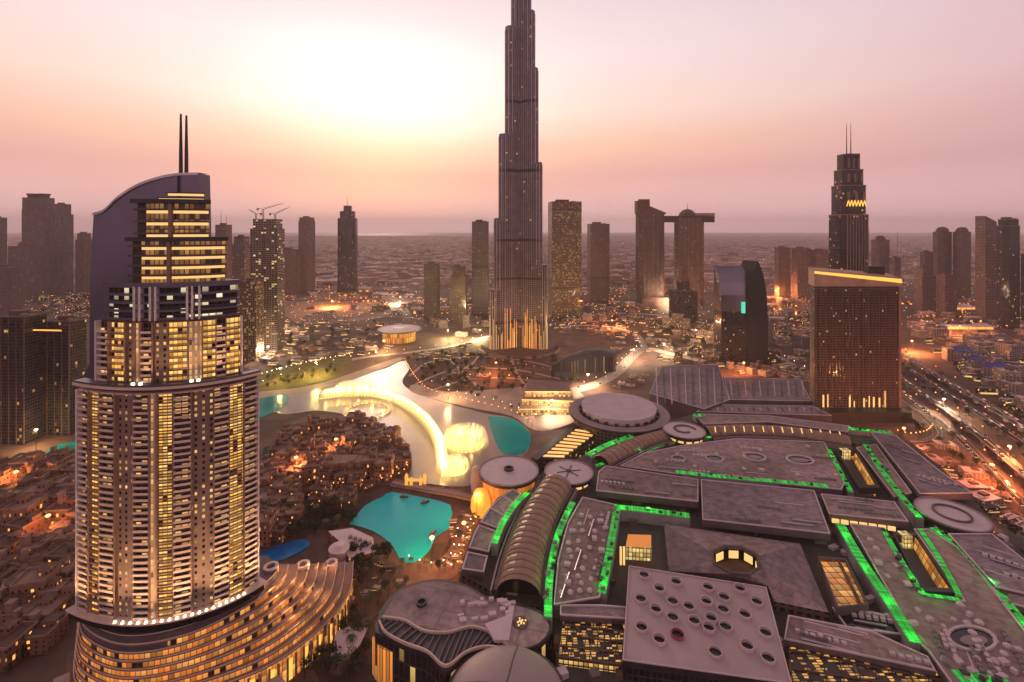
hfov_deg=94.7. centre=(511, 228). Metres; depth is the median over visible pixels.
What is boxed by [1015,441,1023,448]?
tree
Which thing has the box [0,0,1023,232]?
sky
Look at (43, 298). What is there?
apartment block
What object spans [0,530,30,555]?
old town house
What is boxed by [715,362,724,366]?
shop row
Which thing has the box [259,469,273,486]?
old town house
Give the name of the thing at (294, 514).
old town house
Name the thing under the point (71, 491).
old town house
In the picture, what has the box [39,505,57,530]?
old town house
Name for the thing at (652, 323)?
apartment block
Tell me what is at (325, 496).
old town house
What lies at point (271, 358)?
apartment block
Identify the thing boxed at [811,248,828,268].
office tower
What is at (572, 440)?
waterfront arcade
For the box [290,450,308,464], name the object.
old town house
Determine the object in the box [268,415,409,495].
island
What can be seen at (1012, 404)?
shop row
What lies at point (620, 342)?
apartment block
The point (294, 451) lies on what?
old town house
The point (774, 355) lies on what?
apartment block
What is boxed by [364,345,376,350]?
apartment block
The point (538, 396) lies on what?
terraced restaurant
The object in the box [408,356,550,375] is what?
garden path
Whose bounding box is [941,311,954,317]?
apartment block
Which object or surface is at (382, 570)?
tree
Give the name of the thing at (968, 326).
lit canopy
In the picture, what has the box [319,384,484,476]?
fountain
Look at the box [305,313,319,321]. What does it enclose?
apartment block
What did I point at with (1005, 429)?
tree
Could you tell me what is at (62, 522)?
old town house
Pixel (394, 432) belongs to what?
old town house
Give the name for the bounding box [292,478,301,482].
old town house
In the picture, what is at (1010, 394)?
shop row
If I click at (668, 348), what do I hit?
apartment block
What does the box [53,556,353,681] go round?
terraced podium
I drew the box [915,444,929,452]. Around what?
apartment block
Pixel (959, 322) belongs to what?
apartment block
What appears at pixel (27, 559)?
old town house
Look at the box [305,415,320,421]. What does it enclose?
old town house
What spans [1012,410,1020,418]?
tree
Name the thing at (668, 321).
apartment block
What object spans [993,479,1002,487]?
tree
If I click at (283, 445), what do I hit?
old town house
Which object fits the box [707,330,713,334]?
apartment block
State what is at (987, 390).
shop row
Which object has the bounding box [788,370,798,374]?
apartment block
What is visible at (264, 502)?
old town house
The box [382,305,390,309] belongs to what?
apartment block
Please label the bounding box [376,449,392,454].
old town house
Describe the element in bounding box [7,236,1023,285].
distant suburb
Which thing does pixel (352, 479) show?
old town house
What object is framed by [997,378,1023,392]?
apartment block
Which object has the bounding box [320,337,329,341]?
apartment block
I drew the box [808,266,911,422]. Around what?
slab hotel
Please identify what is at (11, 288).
office tower
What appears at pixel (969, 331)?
apartment block
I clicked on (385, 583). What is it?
tree
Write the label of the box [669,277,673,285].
apartment block
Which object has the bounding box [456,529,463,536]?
tree
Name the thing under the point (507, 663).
domed hall
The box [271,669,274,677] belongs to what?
lit window
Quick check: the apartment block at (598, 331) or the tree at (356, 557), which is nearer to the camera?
the tree at (356, 557)
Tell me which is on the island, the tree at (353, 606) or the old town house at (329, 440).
the old town house at (329, 440)
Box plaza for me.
[316,507,478,675]
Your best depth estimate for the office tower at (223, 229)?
1402.12 m
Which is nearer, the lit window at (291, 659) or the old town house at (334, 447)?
the lit window at (291, 659)
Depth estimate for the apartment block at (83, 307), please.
1390.32 m
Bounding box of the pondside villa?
[328,528,375,568]
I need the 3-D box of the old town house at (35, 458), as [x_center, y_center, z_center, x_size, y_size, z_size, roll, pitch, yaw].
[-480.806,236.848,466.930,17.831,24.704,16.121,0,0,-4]
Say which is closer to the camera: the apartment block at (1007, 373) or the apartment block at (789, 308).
the apartment block at (1007, 373)
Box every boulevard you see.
[335,315,481,326]
[352,335,489,359]
[560,325,647,348]
[561,313,795,364]
[573,347,706,390]
[767,296,809,309]
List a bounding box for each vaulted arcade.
[490,474,576,603]
[591,430,674,466]
[702,424,852,448]
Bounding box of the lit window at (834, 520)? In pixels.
[832,518,838,522]
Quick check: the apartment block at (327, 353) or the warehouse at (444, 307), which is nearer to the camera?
the apartment block at (327, 353)
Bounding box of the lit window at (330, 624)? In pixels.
[330,624,331,642]
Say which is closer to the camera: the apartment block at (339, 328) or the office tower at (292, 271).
the apartment block at (339, 328)
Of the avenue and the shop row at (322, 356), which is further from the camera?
the avenue
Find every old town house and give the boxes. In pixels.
[0,456,16,465]
[0,468,13,485]
[0,481,12,490]
[0,485,16,492]
[0,489,18,495]
[0,493,17,507]
[0,505,6,522]
[0,521,10,534]
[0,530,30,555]
[0,544,8,555]
[0,549,19,562]
[0,560,20,579]
[0,577,16,601]
[0,586,21,613]
[0,592,39,625]
[0,619,38,671]
[1,492,47,522]
[1,562,45,583]
[5,464,26,479]
[5,512,44,534]
[8,452,42,471]
[8,547,44,573]
[9,478,43,490]
[9,561,61,595]
[11,451,32,457]
[11,607,27,620]
[13,490,20,496]
[15,531,58,555]
[17,468,49,484]
[18,450,44,457]
[21,479,53,493]
[22,593,71,620]
[24,463,44,473]
[24,609,68,655]
[37,576,69,598]
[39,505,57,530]
[40,451,74,465]
[40,524,74,544]
[40,543,60,554]
[42,493,69,509]
[43,460,67,476]
[43,490,74,526]
[45,445,64,456]
[45,540,74,561]
[46,474,64,480]
[46,517,74,530]
[48,487,69,495]
[53,473,74,489]
[55,474,74,488]
[57,557,74,577]
[61,464,71,473]
[61,572,74,615]
[62,464,74,474]
[63,532,74,542]
[64,445,74,455]
[66,456,74,465]
[66,484,74,496]
[66,507,74,518]
[69,568,74,577]
[259,454,275,462]
[259,459,272,468]
[259,463,274,478]
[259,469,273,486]
[259,490,276,501]
[259,495,269,506]
[259,505,267,509]
[259,507,277,546]
[261,500,280,508]
[262,485,273,490]
[268,471,281,485]
[269,443,278,454]
[269,462,284,471]
[270,489,289,500]
[270,521,288,544]
[273,443,294,454]
[273,455,290,462]
[273,465,290,477]
[273,477,291,492]
[274,445,295,458]
[275,431,291,444]
[275,506,288,519]
[277,498,287,506]
[278,434,302,445]
[280,423,293,431]
[280,472,296,479]
[283,428,292,435]
[283,482,301,495]
[284,465,299,475]
[285,462,294,466]
[285,503,303,526]
[286,492,303,504]
[289,448,301,461]
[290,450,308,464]
[291,422,308,434]
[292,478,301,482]
[293,438,310,451]
[293,464,307,486]
[301,430,315,440]
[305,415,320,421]
[305,451,324,483]
[306,415,318,430]
[306,446,318,458]
[306,485,311,496]
[308,491,322,506]
[309,437,326,450]
[310,477,328,493]
[315,417,332,431]
[315,428,330,437]
[317,462,332,481]
[318,445,331,455]
[321,488,334,508]
[322,433,341,443]
[322,438,331,444]
[323,454,341,477]
[323,480,332,489]
[326,429,342,436]
[327,491,343,511]
[328,443,343,452]
[329,423,344,430]
[331,417,339,425]
[331,450,346,453]
[331,470,345,486]
[334,442,350,453]
[337,485,357,494]
[340,434,355,448]
[342,424,356,433]
[342,491,357,508]
[343,458,365,485]
[344,410,361,424]
[345,428,360,435]
[347,474,361,491]
[351,432,361,445]
[352,446,367,454]
[353,412,365,426]
[357,416,376,429]
[358,436,373,447]
[360,425,369,431]
[360,451,377,478]
[361,432,368,440]
[363,478,375,489]
[366,430,381,446]
[366,446,377,452]
[369,425,383,431]
[371,452,392,483]
[374,421,384,425]
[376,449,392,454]
[377,443,387,451]
[379,432,390,444]
[383,425,400,441]
[388,441,401,448]
[392,443,409,452]
[393,451,411,469]
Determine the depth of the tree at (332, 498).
414.17 m
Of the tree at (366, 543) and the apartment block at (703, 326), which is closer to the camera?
the tree at (366, 543)
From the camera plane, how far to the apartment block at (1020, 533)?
381.84 m
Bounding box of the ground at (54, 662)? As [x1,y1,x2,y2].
[0,236,1023,681]
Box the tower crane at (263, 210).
[257,203,282,218]
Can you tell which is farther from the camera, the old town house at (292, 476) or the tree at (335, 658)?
the old town house at (292, 476)
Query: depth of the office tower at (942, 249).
1719.60 m
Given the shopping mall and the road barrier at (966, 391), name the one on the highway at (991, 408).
the road barrier at (966, 391)
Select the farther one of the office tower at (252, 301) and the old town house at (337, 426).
the office tower at (252, 301)
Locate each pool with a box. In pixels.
[46,442,74,452]
[260,540,309,560]
[262,446,269,455]
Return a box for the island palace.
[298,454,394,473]
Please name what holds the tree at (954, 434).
on the ground at (54, 662)
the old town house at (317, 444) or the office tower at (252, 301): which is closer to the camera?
the old town house at (317, 444)
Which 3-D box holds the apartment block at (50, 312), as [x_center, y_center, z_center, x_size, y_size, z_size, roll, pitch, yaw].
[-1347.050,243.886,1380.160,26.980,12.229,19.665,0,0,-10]
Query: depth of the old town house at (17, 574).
324.01 m
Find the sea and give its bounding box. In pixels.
[7,233,1023,235]
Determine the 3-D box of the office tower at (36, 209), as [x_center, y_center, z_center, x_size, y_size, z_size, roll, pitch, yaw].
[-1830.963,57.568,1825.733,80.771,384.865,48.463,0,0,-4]
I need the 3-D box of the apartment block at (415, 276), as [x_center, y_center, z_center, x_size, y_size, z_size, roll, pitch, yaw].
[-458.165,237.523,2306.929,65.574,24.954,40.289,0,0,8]
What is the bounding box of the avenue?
[285,292,719,300]
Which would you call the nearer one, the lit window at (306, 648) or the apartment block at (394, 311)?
the lit window at (306, 648)
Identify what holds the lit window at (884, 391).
in the slab hotel
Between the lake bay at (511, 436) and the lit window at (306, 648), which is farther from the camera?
the lake bay at (511, 436)
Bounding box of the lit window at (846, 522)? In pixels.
[841,519,848,524]
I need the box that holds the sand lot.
[285,293,393,324]
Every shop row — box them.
[267,350,277,353]
[267,362,278,364]
[286,340,297,344]
[288,348,295,353]
[290,356,301,360]
[291,359,303,363]
[308,356,319,360]
[315,354,325,358]
[345,344,356,347]
[357,351,366,354]
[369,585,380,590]
[375,322,384,325]
[375,559,384,566]
[382,565,395,570]
[383,345,393,348]
[442,555,449,560]
[449,519,456,522]
[663,357,670,361]
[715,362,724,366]
[922,337,932,340]
[929,348,941,352]
[935,462,954,470]
[947,473,958,478]
[951,335,962,338]
[954,359,964,365]
[957,365,966,371]
[959,473,973,478]
[960,372,976,377]
[972,376,986,381]
[975,386,998,394]
[978,504,1000,512]
[987,490,999,495]
[991,516,1019,530]
[999,397,1013,403]
[999,494,1011,501]
[999,512,1019,521]
[1005,392,1023,398]
[1006,402,1019,409]
[1013,520,1023,530]
[1014,406,1023,413]
[1017,357,1023,362]
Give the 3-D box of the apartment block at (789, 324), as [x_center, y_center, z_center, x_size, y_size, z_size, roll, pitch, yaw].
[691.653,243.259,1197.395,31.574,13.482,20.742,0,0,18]
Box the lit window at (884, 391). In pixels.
[884,391,885,406]
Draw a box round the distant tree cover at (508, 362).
[266,311,936,407]
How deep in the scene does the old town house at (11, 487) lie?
429.02 m
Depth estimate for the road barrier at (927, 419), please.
598.39 m
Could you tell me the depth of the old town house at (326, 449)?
502.62 m
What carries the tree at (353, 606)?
on the plaza
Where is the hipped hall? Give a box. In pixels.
[664,524,828,621]
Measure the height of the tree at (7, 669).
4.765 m
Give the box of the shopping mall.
[460,413,1023,681]
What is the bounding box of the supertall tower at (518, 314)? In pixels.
[478,0,560,358]
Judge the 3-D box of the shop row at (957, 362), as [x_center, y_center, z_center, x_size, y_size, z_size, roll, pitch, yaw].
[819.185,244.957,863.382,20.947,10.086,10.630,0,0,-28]
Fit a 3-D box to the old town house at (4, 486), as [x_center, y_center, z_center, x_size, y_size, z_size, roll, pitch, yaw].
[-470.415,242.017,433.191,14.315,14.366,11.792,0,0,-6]
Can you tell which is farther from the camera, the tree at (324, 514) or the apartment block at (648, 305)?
the apartment block at (648, 305)
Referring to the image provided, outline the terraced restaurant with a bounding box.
[518,379,573,414]
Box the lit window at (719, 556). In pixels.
[716,551,723,561]
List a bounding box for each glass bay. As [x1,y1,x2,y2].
[558,620,624,671]
[788,645,943,681]
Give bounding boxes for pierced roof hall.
[622,565,791,681]
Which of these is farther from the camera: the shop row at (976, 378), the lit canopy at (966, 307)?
the lit canopy at (966, 307)
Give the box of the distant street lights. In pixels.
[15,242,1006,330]
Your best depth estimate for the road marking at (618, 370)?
818.84 m
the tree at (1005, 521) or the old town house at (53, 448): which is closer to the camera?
the tree at (1005, 521)
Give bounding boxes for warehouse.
[331,299,343,301]
[343,291,356,295]
[358,287,372,291]
[359,294,371,298]
[366,297,379,301]
[405,294,413,297]
[411,307,423,313]
[440,306,448,309]
[440,310,448,313]
[625,302,634,306]
[768,317,781,321]
[772,320,787,323]
[773,306,781,309]
[901,300,913,304]
[913,314,923,316]
[917,311,935,316]
[957,300,968,304]
[963,316,982,321]
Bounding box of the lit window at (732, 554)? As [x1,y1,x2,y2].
[729,550,737,558]
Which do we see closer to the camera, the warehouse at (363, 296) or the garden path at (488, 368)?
the garden path at (488, 368)
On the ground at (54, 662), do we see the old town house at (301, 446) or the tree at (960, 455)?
the tree at (960, 455)
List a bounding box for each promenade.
[259,357,401,397]
[409,384,583,431]
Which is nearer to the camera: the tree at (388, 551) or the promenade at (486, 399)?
the tree at (388, 551)
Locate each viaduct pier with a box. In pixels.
[906,384,1021,476]
[912,363,1023,431]
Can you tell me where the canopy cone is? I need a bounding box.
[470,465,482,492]
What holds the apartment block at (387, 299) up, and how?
on the ground at (54, 662)
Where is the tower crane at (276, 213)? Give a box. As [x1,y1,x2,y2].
[269,207,288,218]
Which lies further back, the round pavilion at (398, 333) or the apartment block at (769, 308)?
the apartment block at (769, 308)
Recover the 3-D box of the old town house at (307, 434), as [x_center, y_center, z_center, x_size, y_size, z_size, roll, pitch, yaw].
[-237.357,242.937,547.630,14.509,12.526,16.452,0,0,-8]
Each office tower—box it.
[0,216,6,263]
[0,264,23,314]
[0,309,46,444]
[8,241,41,301]
[21,193,54,293]
[33,315,86,435]
[49,203,73,295]
[75,232,91,294]
[215,221,231,278]
[232,235,249,311]
[240,278,263,360]
[250,219,284,351]
[285,247,300,293]
[298,216,314,292]
[337,201,357,291]
[424,261,439,319]
[450,264,466,322]
[472,220,488,314]
[548,200,581,317]
[587,222,609,301]
[669,264,697,322]
[774,246,790,296]
[791,247,810,298]
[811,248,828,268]
[829,123,868,270]
[871,236,889,273]
[890,242,900,275]
[914,265,935,311]
[920,250,932,266]
[933,227,951,296]
[937,273,956,316]
[953,227,970,298]
[975,216,996,322]
[997,217,1019,328]
[1021,254,1023,319]
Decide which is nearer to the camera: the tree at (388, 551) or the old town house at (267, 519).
the tree at (388, 551)
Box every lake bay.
[259,394,289,417]
[488,416,530,454]
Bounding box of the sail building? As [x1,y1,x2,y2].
[714,260,767,364]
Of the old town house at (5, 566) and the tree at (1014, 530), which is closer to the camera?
the old town house at (5, 566)
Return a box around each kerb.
[259,335,488,390]
[347,315,477,326]
[572,347,703,391]
[901,350,1023,429]
[901,360,1023,445]
[901,394,1023,509]
[902,376,1023,477]
[902,398,942,443]
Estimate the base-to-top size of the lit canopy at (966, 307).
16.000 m
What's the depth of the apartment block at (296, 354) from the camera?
930.09 m
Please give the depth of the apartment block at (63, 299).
1524.70 m
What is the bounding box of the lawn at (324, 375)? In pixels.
[257,355,351,391]
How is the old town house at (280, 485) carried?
on the island
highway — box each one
[901,351,1023,429]
[901,361,1023,443]
[901,376,1023,475]
[901,389,1023,507]
[901,398,941,443]
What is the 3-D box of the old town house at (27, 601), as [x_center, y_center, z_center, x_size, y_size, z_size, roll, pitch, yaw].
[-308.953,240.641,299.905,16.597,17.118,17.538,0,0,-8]
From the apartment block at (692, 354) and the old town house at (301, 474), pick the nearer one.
the old town house at (301, 474)
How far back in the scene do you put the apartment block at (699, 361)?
869.60 m
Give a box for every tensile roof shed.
[952,346,973,359]
[964,354,983,366]
[979,361,1007,376]
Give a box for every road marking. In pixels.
[576,348,688,389]
[902,352,1015,419]
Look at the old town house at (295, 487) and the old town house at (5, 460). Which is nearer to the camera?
the old town house at (295, 487)
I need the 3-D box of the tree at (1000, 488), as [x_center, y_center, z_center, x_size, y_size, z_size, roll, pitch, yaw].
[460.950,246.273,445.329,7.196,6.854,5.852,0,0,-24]
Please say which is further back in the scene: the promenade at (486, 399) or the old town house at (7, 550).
the promenade at (486, 399)
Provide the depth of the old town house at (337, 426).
567.31 m
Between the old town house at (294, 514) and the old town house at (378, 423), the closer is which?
the old town house at (294, 514)
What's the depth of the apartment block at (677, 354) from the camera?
896.43 m
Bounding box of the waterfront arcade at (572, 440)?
[531,422,593,473]
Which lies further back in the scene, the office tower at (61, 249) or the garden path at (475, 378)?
the office tower at (61, 249)
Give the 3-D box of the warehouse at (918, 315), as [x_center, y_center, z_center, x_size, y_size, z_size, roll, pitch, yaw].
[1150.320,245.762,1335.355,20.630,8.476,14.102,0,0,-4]
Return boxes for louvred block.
[650,364,729,416]
[696,404,831,422]
[724,377,810,405]
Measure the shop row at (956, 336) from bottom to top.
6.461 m
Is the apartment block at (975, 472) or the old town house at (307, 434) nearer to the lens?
the apartment block at (975, 472)
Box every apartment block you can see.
[25,304,37,311]
[34,307,47,312]
[37,295,49,303]
[42,301,54,305]
[43,310,58,314]
[52,296,69,305]
[56,302,72,309]
[66,295,85,301]
[67,303,82,312]
[74,311,89,317]
[77,292,89,299]
[77,304,89,311]
[259,356,275,361]
[274,354,285,357]
[292,327,304,331]
[292,352,305,355]
[298,335,308,341]
[298,344,313,347]
[302,346,317,351]
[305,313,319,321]
[316,340,324,344]
[316,351,330,356]
[320,292,328,296]
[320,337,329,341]
[324,312,335,317]
[333,327,344,330]
[333,341,345,345]
[351,303,359,309]
[353,339,363,343]
[357,344,367,347]
[364,340,377,344]
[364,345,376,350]
[370,305,383,311]
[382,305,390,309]
[383,296,391,302]
[392,286,406,291]
[392,309,401,313]
[408,302,416,308]
[410,274,423,279]
[430,317,438,323]
[437,319,448,328]
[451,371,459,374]
[455,331,467,336]
[462,314,470,327]
[472,328,481,332]
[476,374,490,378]
[482,320,489,326]
[572,318,581,322]
[583,312,591,321]
[585,304,592,310]
[595,329,601,333]
[596,313,606,320]
[597,303,605,307]
[597,311,613,316]
[607,306,617,310]
[613,385,620,388]
[615,341,625,343]
[617,380,624,384]
[626,383,634,386]
[627,375,636,380]
[628,315,637,318]
[629,305,644,310]
[629,308,640,312]
[642,302,654,309]
[643,317,659,330]
[645,337,657,343]
[658,344,667,348]
[660,316,678,329]
[661,338,671,345]
[664,284,672,288]
[664,346,672,350]
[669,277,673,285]
[671,313,682,327]
[672,329,681,335]
[672,350,683,360]
[678,331,695,341]
[679,317,691,329]
[686,342,701,354]
[686,352,697,356]
[690,338,700,342]
[691,329,706,334]
[694,359,703,364]
[695,324,709,330]
[701,350,706,357]
[702,349,713,356]
[704,279,706,290]
[704,335,713,343]
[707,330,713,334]
[707,355,718,362]
[726,361,734,368]
[735,364,745,370]
[746,366,756,374]
[750,362,756,367]
[757,368,772,376]
[760,364,770,368]
[767,305,772,311]
[768,347,783,363]
[770,329,791,340]
[770,367,784,370]
[771,324,790,334]
[775,334,791,346]
[777,321,792,327]
[777,371,788,375]
[779,374,790,377]
[780,300,796,306]
[780,309,793,318]
[781,306,794,313]
[786,365,805,371]
[787,355,805,361]
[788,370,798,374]
[789,327,804,334]
[790,314,809,322]
[790,374,802,380]
[794,348,809,354]
[795,325,809,332]
[797,309,809,319]
[800,372,809,381]
[801,334,809,346]
[907,320,925,328]
[911,329,928,337]
[913,325,924,329]
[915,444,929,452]
[924,326,948,337]
[924,453,945,463]
[925,321,934,325]
[931,439,958,450]
[933,318,942,322]
[933,336,952,342]
[935,317,950,321]
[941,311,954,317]
[941,456,960,463]
[942,345,966,360]
[945,341,965,346]
[952,320,966,323]
[955,480,991,490]
[958,465,988,479]
[962,329,977,333]
[962,366,980,376]
[963,334,984,341]
[966,339,991,348]
[971,344,990,354]
[971,353,990,362]
[971,489,1003,506]
[976,332,997,340]
[981,378,996,386]
[985,340,998,348]
[986,319,996,325]
[990,332,1007,339]
[991,356,1004,361]
[993,366,1023,381]
[995,341,1022,359]
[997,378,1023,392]
[1000,510,1023,517]
[1005,362,1023,372]
[1012,339,1023,349]
[1013,335,1023,339]
[1014,394,1023,405]
[1016,531,1023,535]
[1017,330,1023,334]
[1020,320,1023,327]
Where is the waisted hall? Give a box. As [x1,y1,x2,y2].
[372,579,550,681]
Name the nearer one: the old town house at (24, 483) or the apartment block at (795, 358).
the old town house at (24, 483)
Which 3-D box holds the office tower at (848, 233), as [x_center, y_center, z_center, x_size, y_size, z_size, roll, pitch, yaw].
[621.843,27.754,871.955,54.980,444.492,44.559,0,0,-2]
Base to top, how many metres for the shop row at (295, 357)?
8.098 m
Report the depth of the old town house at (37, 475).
442.35 m
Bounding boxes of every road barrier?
[901,352,1023,425]
[901,362,1023,441]
[901,391,1023,502]
[901,399,937,441]
[902,377,1020,468]
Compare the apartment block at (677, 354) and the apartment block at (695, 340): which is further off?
the apartment block at (695, 340)
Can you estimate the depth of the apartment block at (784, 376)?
782.92 m
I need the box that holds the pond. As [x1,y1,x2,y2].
[350,492,451,562]
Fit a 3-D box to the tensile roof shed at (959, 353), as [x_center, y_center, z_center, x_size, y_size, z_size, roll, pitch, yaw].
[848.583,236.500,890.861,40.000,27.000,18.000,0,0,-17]
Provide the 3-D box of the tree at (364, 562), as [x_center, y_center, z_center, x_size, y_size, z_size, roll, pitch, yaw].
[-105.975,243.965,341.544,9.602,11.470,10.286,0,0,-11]
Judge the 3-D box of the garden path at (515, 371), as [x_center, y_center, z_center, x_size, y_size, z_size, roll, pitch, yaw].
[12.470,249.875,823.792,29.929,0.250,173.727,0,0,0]
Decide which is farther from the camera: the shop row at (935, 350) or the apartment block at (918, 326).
the apartment block at (918, 326)
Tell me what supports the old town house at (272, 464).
on the island
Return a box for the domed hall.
[449,645,563,681]
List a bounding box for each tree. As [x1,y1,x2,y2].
[1,664,12,673]
[285,522,295,536]
[292,517,307,536]
[295,657,311,678]
[305,503,312,512]
[305,513,312,520]
[305,519,315,531]
[309,522,320,535]
[311,503,322,513]
[312,504,319,517]
[315,641,330,657]
[319,505,330,513]
[319,511,328,522]
[321,655,331,673]
[322,518,328,531]
[327,495,338,512]
[327,522,338,530]
[327,639,341,655]
[330,652,346,669]
[333,514,341,528]
[338,615,349,629]
[339,506,349,520]
[339,653,351,675]
[340,508,353,525]
[344,633,357,643]
[347,608,361,622]
[347,645,361,662]
[349,540,358,551]
[349,602,357,615]
[350,620,365,631]
[351,655,366,673]
[352,552,364,571]
[354,567,365,586]
[357,587,365,600]
[358,541,368,550]
[358,556,371,572]
[360,618,373,629]
[361,594,370,610]
[362,637,371,650]
[367,583,373,595]
[371,543,384,555]
[371,555,381,570]
[376,589,382,595]
[378,567,385,574]
[380,579,389,588]
[381,541,390,550]
[382,545,392,559]
[388,565,396,576]
[434,559,441,569]
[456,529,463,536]
[915,423,923,433]
[948,449,957,457]
[949,430,956,439]
[957,452,965,462]
[982,469,992,477]
[987,423,995,429]
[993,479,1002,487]
[996,486,1005,492]
[999,517,1011,526]
[1000,426,1008,435]
[1008,526,1018,533]
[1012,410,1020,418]
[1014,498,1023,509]
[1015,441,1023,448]
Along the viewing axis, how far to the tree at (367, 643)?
278.41 m
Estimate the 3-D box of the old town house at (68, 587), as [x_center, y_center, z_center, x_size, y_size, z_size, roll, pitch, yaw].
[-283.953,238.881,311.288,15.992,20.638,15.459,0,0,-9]
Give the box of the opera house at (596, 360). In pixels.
[551,348,615,372]
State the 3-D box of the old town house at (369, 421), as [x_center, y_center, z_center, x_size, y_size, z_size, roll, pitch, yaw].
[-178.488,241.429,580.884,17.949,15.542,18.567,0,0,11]
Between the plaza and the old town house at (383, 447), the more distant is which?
the old town house at (383, 447)
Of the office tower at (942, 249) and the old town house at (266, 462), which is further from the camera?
the office tower at (942, 249)
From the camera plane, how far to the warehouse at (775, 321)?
1243.65 m
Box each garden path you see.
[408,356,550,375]
[415,368,560,383]
[434,377,527,389]
[448,359,479,388]
[458,352,480,370]
[511,359,525,385]
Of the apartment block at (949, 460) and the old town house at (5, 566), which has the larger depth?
the apartment block at (949, 460)
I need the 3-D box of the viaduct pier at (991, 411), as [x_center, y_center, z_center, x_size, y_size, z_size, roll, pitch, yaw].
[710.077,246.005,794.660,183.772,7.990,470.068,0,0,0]
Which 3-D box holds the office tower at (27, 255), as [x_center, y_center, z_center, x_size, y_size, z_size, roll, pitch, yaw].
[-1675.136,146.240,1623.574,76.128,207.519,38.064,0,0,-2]
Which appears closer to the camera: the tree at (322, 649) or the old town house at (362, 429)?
the tree at (322, 649)
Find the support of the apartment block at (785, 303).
on the ground at (54, 662)
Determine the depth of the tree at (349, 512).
396.82 m
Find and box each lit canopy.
[939,324,997,332]
[957,306,974,311]
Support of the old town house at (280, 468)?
on the island
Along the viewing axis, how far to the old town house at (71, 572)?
324.45 m
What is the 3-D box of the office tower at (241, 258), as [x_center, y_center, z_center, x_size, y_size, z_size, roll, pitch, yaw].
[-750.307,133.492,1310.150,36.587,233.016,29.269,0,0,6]
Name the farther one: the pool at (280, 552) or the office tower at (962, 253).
the office tower at (962, 253)
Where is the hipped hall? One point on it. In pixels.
(782, 572)
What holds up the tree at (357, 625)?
on the ground at (54, 662)
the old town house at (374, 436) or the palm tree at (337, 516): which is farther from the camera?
the old town house at (374, 436)
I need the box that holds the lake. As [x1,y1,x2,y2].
[275,361,528,486]
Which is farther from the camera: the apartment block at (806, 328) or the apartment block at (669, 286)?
the apartment block at (669, 286)
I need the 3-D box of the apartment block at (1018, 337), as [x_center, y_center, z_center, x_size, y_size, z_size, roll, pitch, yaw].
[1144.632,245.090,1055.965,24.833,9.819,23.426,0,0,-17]
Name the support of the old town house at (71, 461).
on the ground at (54, 662)
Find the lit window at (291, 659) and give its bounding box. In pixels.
[289,657,292,679]
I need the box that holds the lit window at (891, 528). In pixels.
[888,526,895,530]
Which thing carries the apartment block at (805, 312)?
on the ground at (54, 662)
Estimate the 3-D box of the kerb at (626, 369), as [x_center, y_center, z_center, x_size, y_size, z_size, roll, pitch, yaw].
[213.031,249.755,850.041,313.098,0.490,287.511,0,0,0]
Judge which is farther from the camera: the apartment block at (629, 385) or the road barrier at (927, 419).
the apartment block at (629, 385)
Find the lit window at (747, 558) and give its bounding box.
[744,553,752,564]
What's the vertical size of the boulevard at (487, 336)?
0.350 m
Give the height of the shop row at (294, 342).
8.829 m
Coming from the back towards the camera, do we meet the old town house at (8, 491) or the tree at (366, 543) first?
the old town house at (8, 491)
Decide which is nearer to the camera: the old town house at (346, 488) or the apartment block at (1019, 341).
the old town house at (346, 488)
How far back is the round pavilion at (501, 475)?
421.54 m
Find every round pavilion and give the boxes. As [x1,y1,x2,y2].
[377,324,420,343]
[478,455,538,504]
[544,459,593,490]
[568,393,670,447]
[662,421,705,445]
[913,496,993,534]
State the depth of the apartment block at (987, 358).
853.09 m
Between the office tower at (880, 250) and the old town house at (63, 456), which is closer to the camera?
the old town house at (63, 456)
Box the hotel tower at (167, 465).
[65,114,266,631]
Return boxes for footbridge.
[390,473,472,500]
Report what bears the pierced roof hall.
on the ground at (54, 662)
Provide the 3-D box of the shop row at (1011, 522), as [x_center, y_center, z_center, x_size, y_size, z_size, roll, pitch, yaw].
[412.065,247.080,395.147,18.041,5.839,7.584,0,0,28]
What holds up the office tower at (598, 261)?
on the ground at (54, 662)
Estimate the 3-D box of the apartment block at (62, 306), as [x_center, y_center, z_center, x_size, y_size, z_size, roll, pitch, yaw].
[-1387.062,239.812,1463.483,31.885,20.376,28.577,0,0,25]
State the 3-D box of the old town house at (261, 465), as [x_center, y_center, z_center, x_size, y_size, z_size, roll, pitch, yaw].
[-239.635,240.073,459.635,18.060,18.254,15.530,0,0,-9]
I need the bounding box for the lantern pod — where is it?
[471,488,490,518]
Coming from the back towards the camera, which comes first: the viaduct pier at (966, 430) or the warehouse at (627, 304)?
the warehouse at (627, 304)
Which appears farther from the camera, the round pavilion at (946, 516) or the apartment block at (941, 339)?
the apartment block at (941, 339)
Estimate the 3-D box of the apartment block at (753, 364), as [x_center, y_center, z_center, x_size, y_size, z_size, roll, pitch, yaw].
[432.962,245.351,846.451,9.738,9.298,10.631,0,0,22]
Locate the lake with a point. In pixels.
(418, 436)
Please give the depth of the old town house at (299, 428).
555.79 m
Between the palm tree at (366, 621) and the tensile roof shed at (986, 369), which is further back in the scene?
the tensile roof shed at (986, 369)
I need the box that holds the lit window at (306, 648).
[305,645,307,667]
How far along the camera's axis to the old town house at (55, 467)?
461.49 m
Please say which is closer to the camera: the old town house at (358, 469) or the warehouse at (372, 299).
the old town house at (358, 469)
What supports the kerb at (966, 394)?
on the highway at (991, 408)
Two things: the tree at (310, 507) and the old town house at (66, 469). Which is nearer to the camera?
the tree at (310, 507)
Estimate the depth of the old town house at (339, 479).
455.81 m
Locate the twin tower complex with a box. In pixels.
[635,199,714,305]

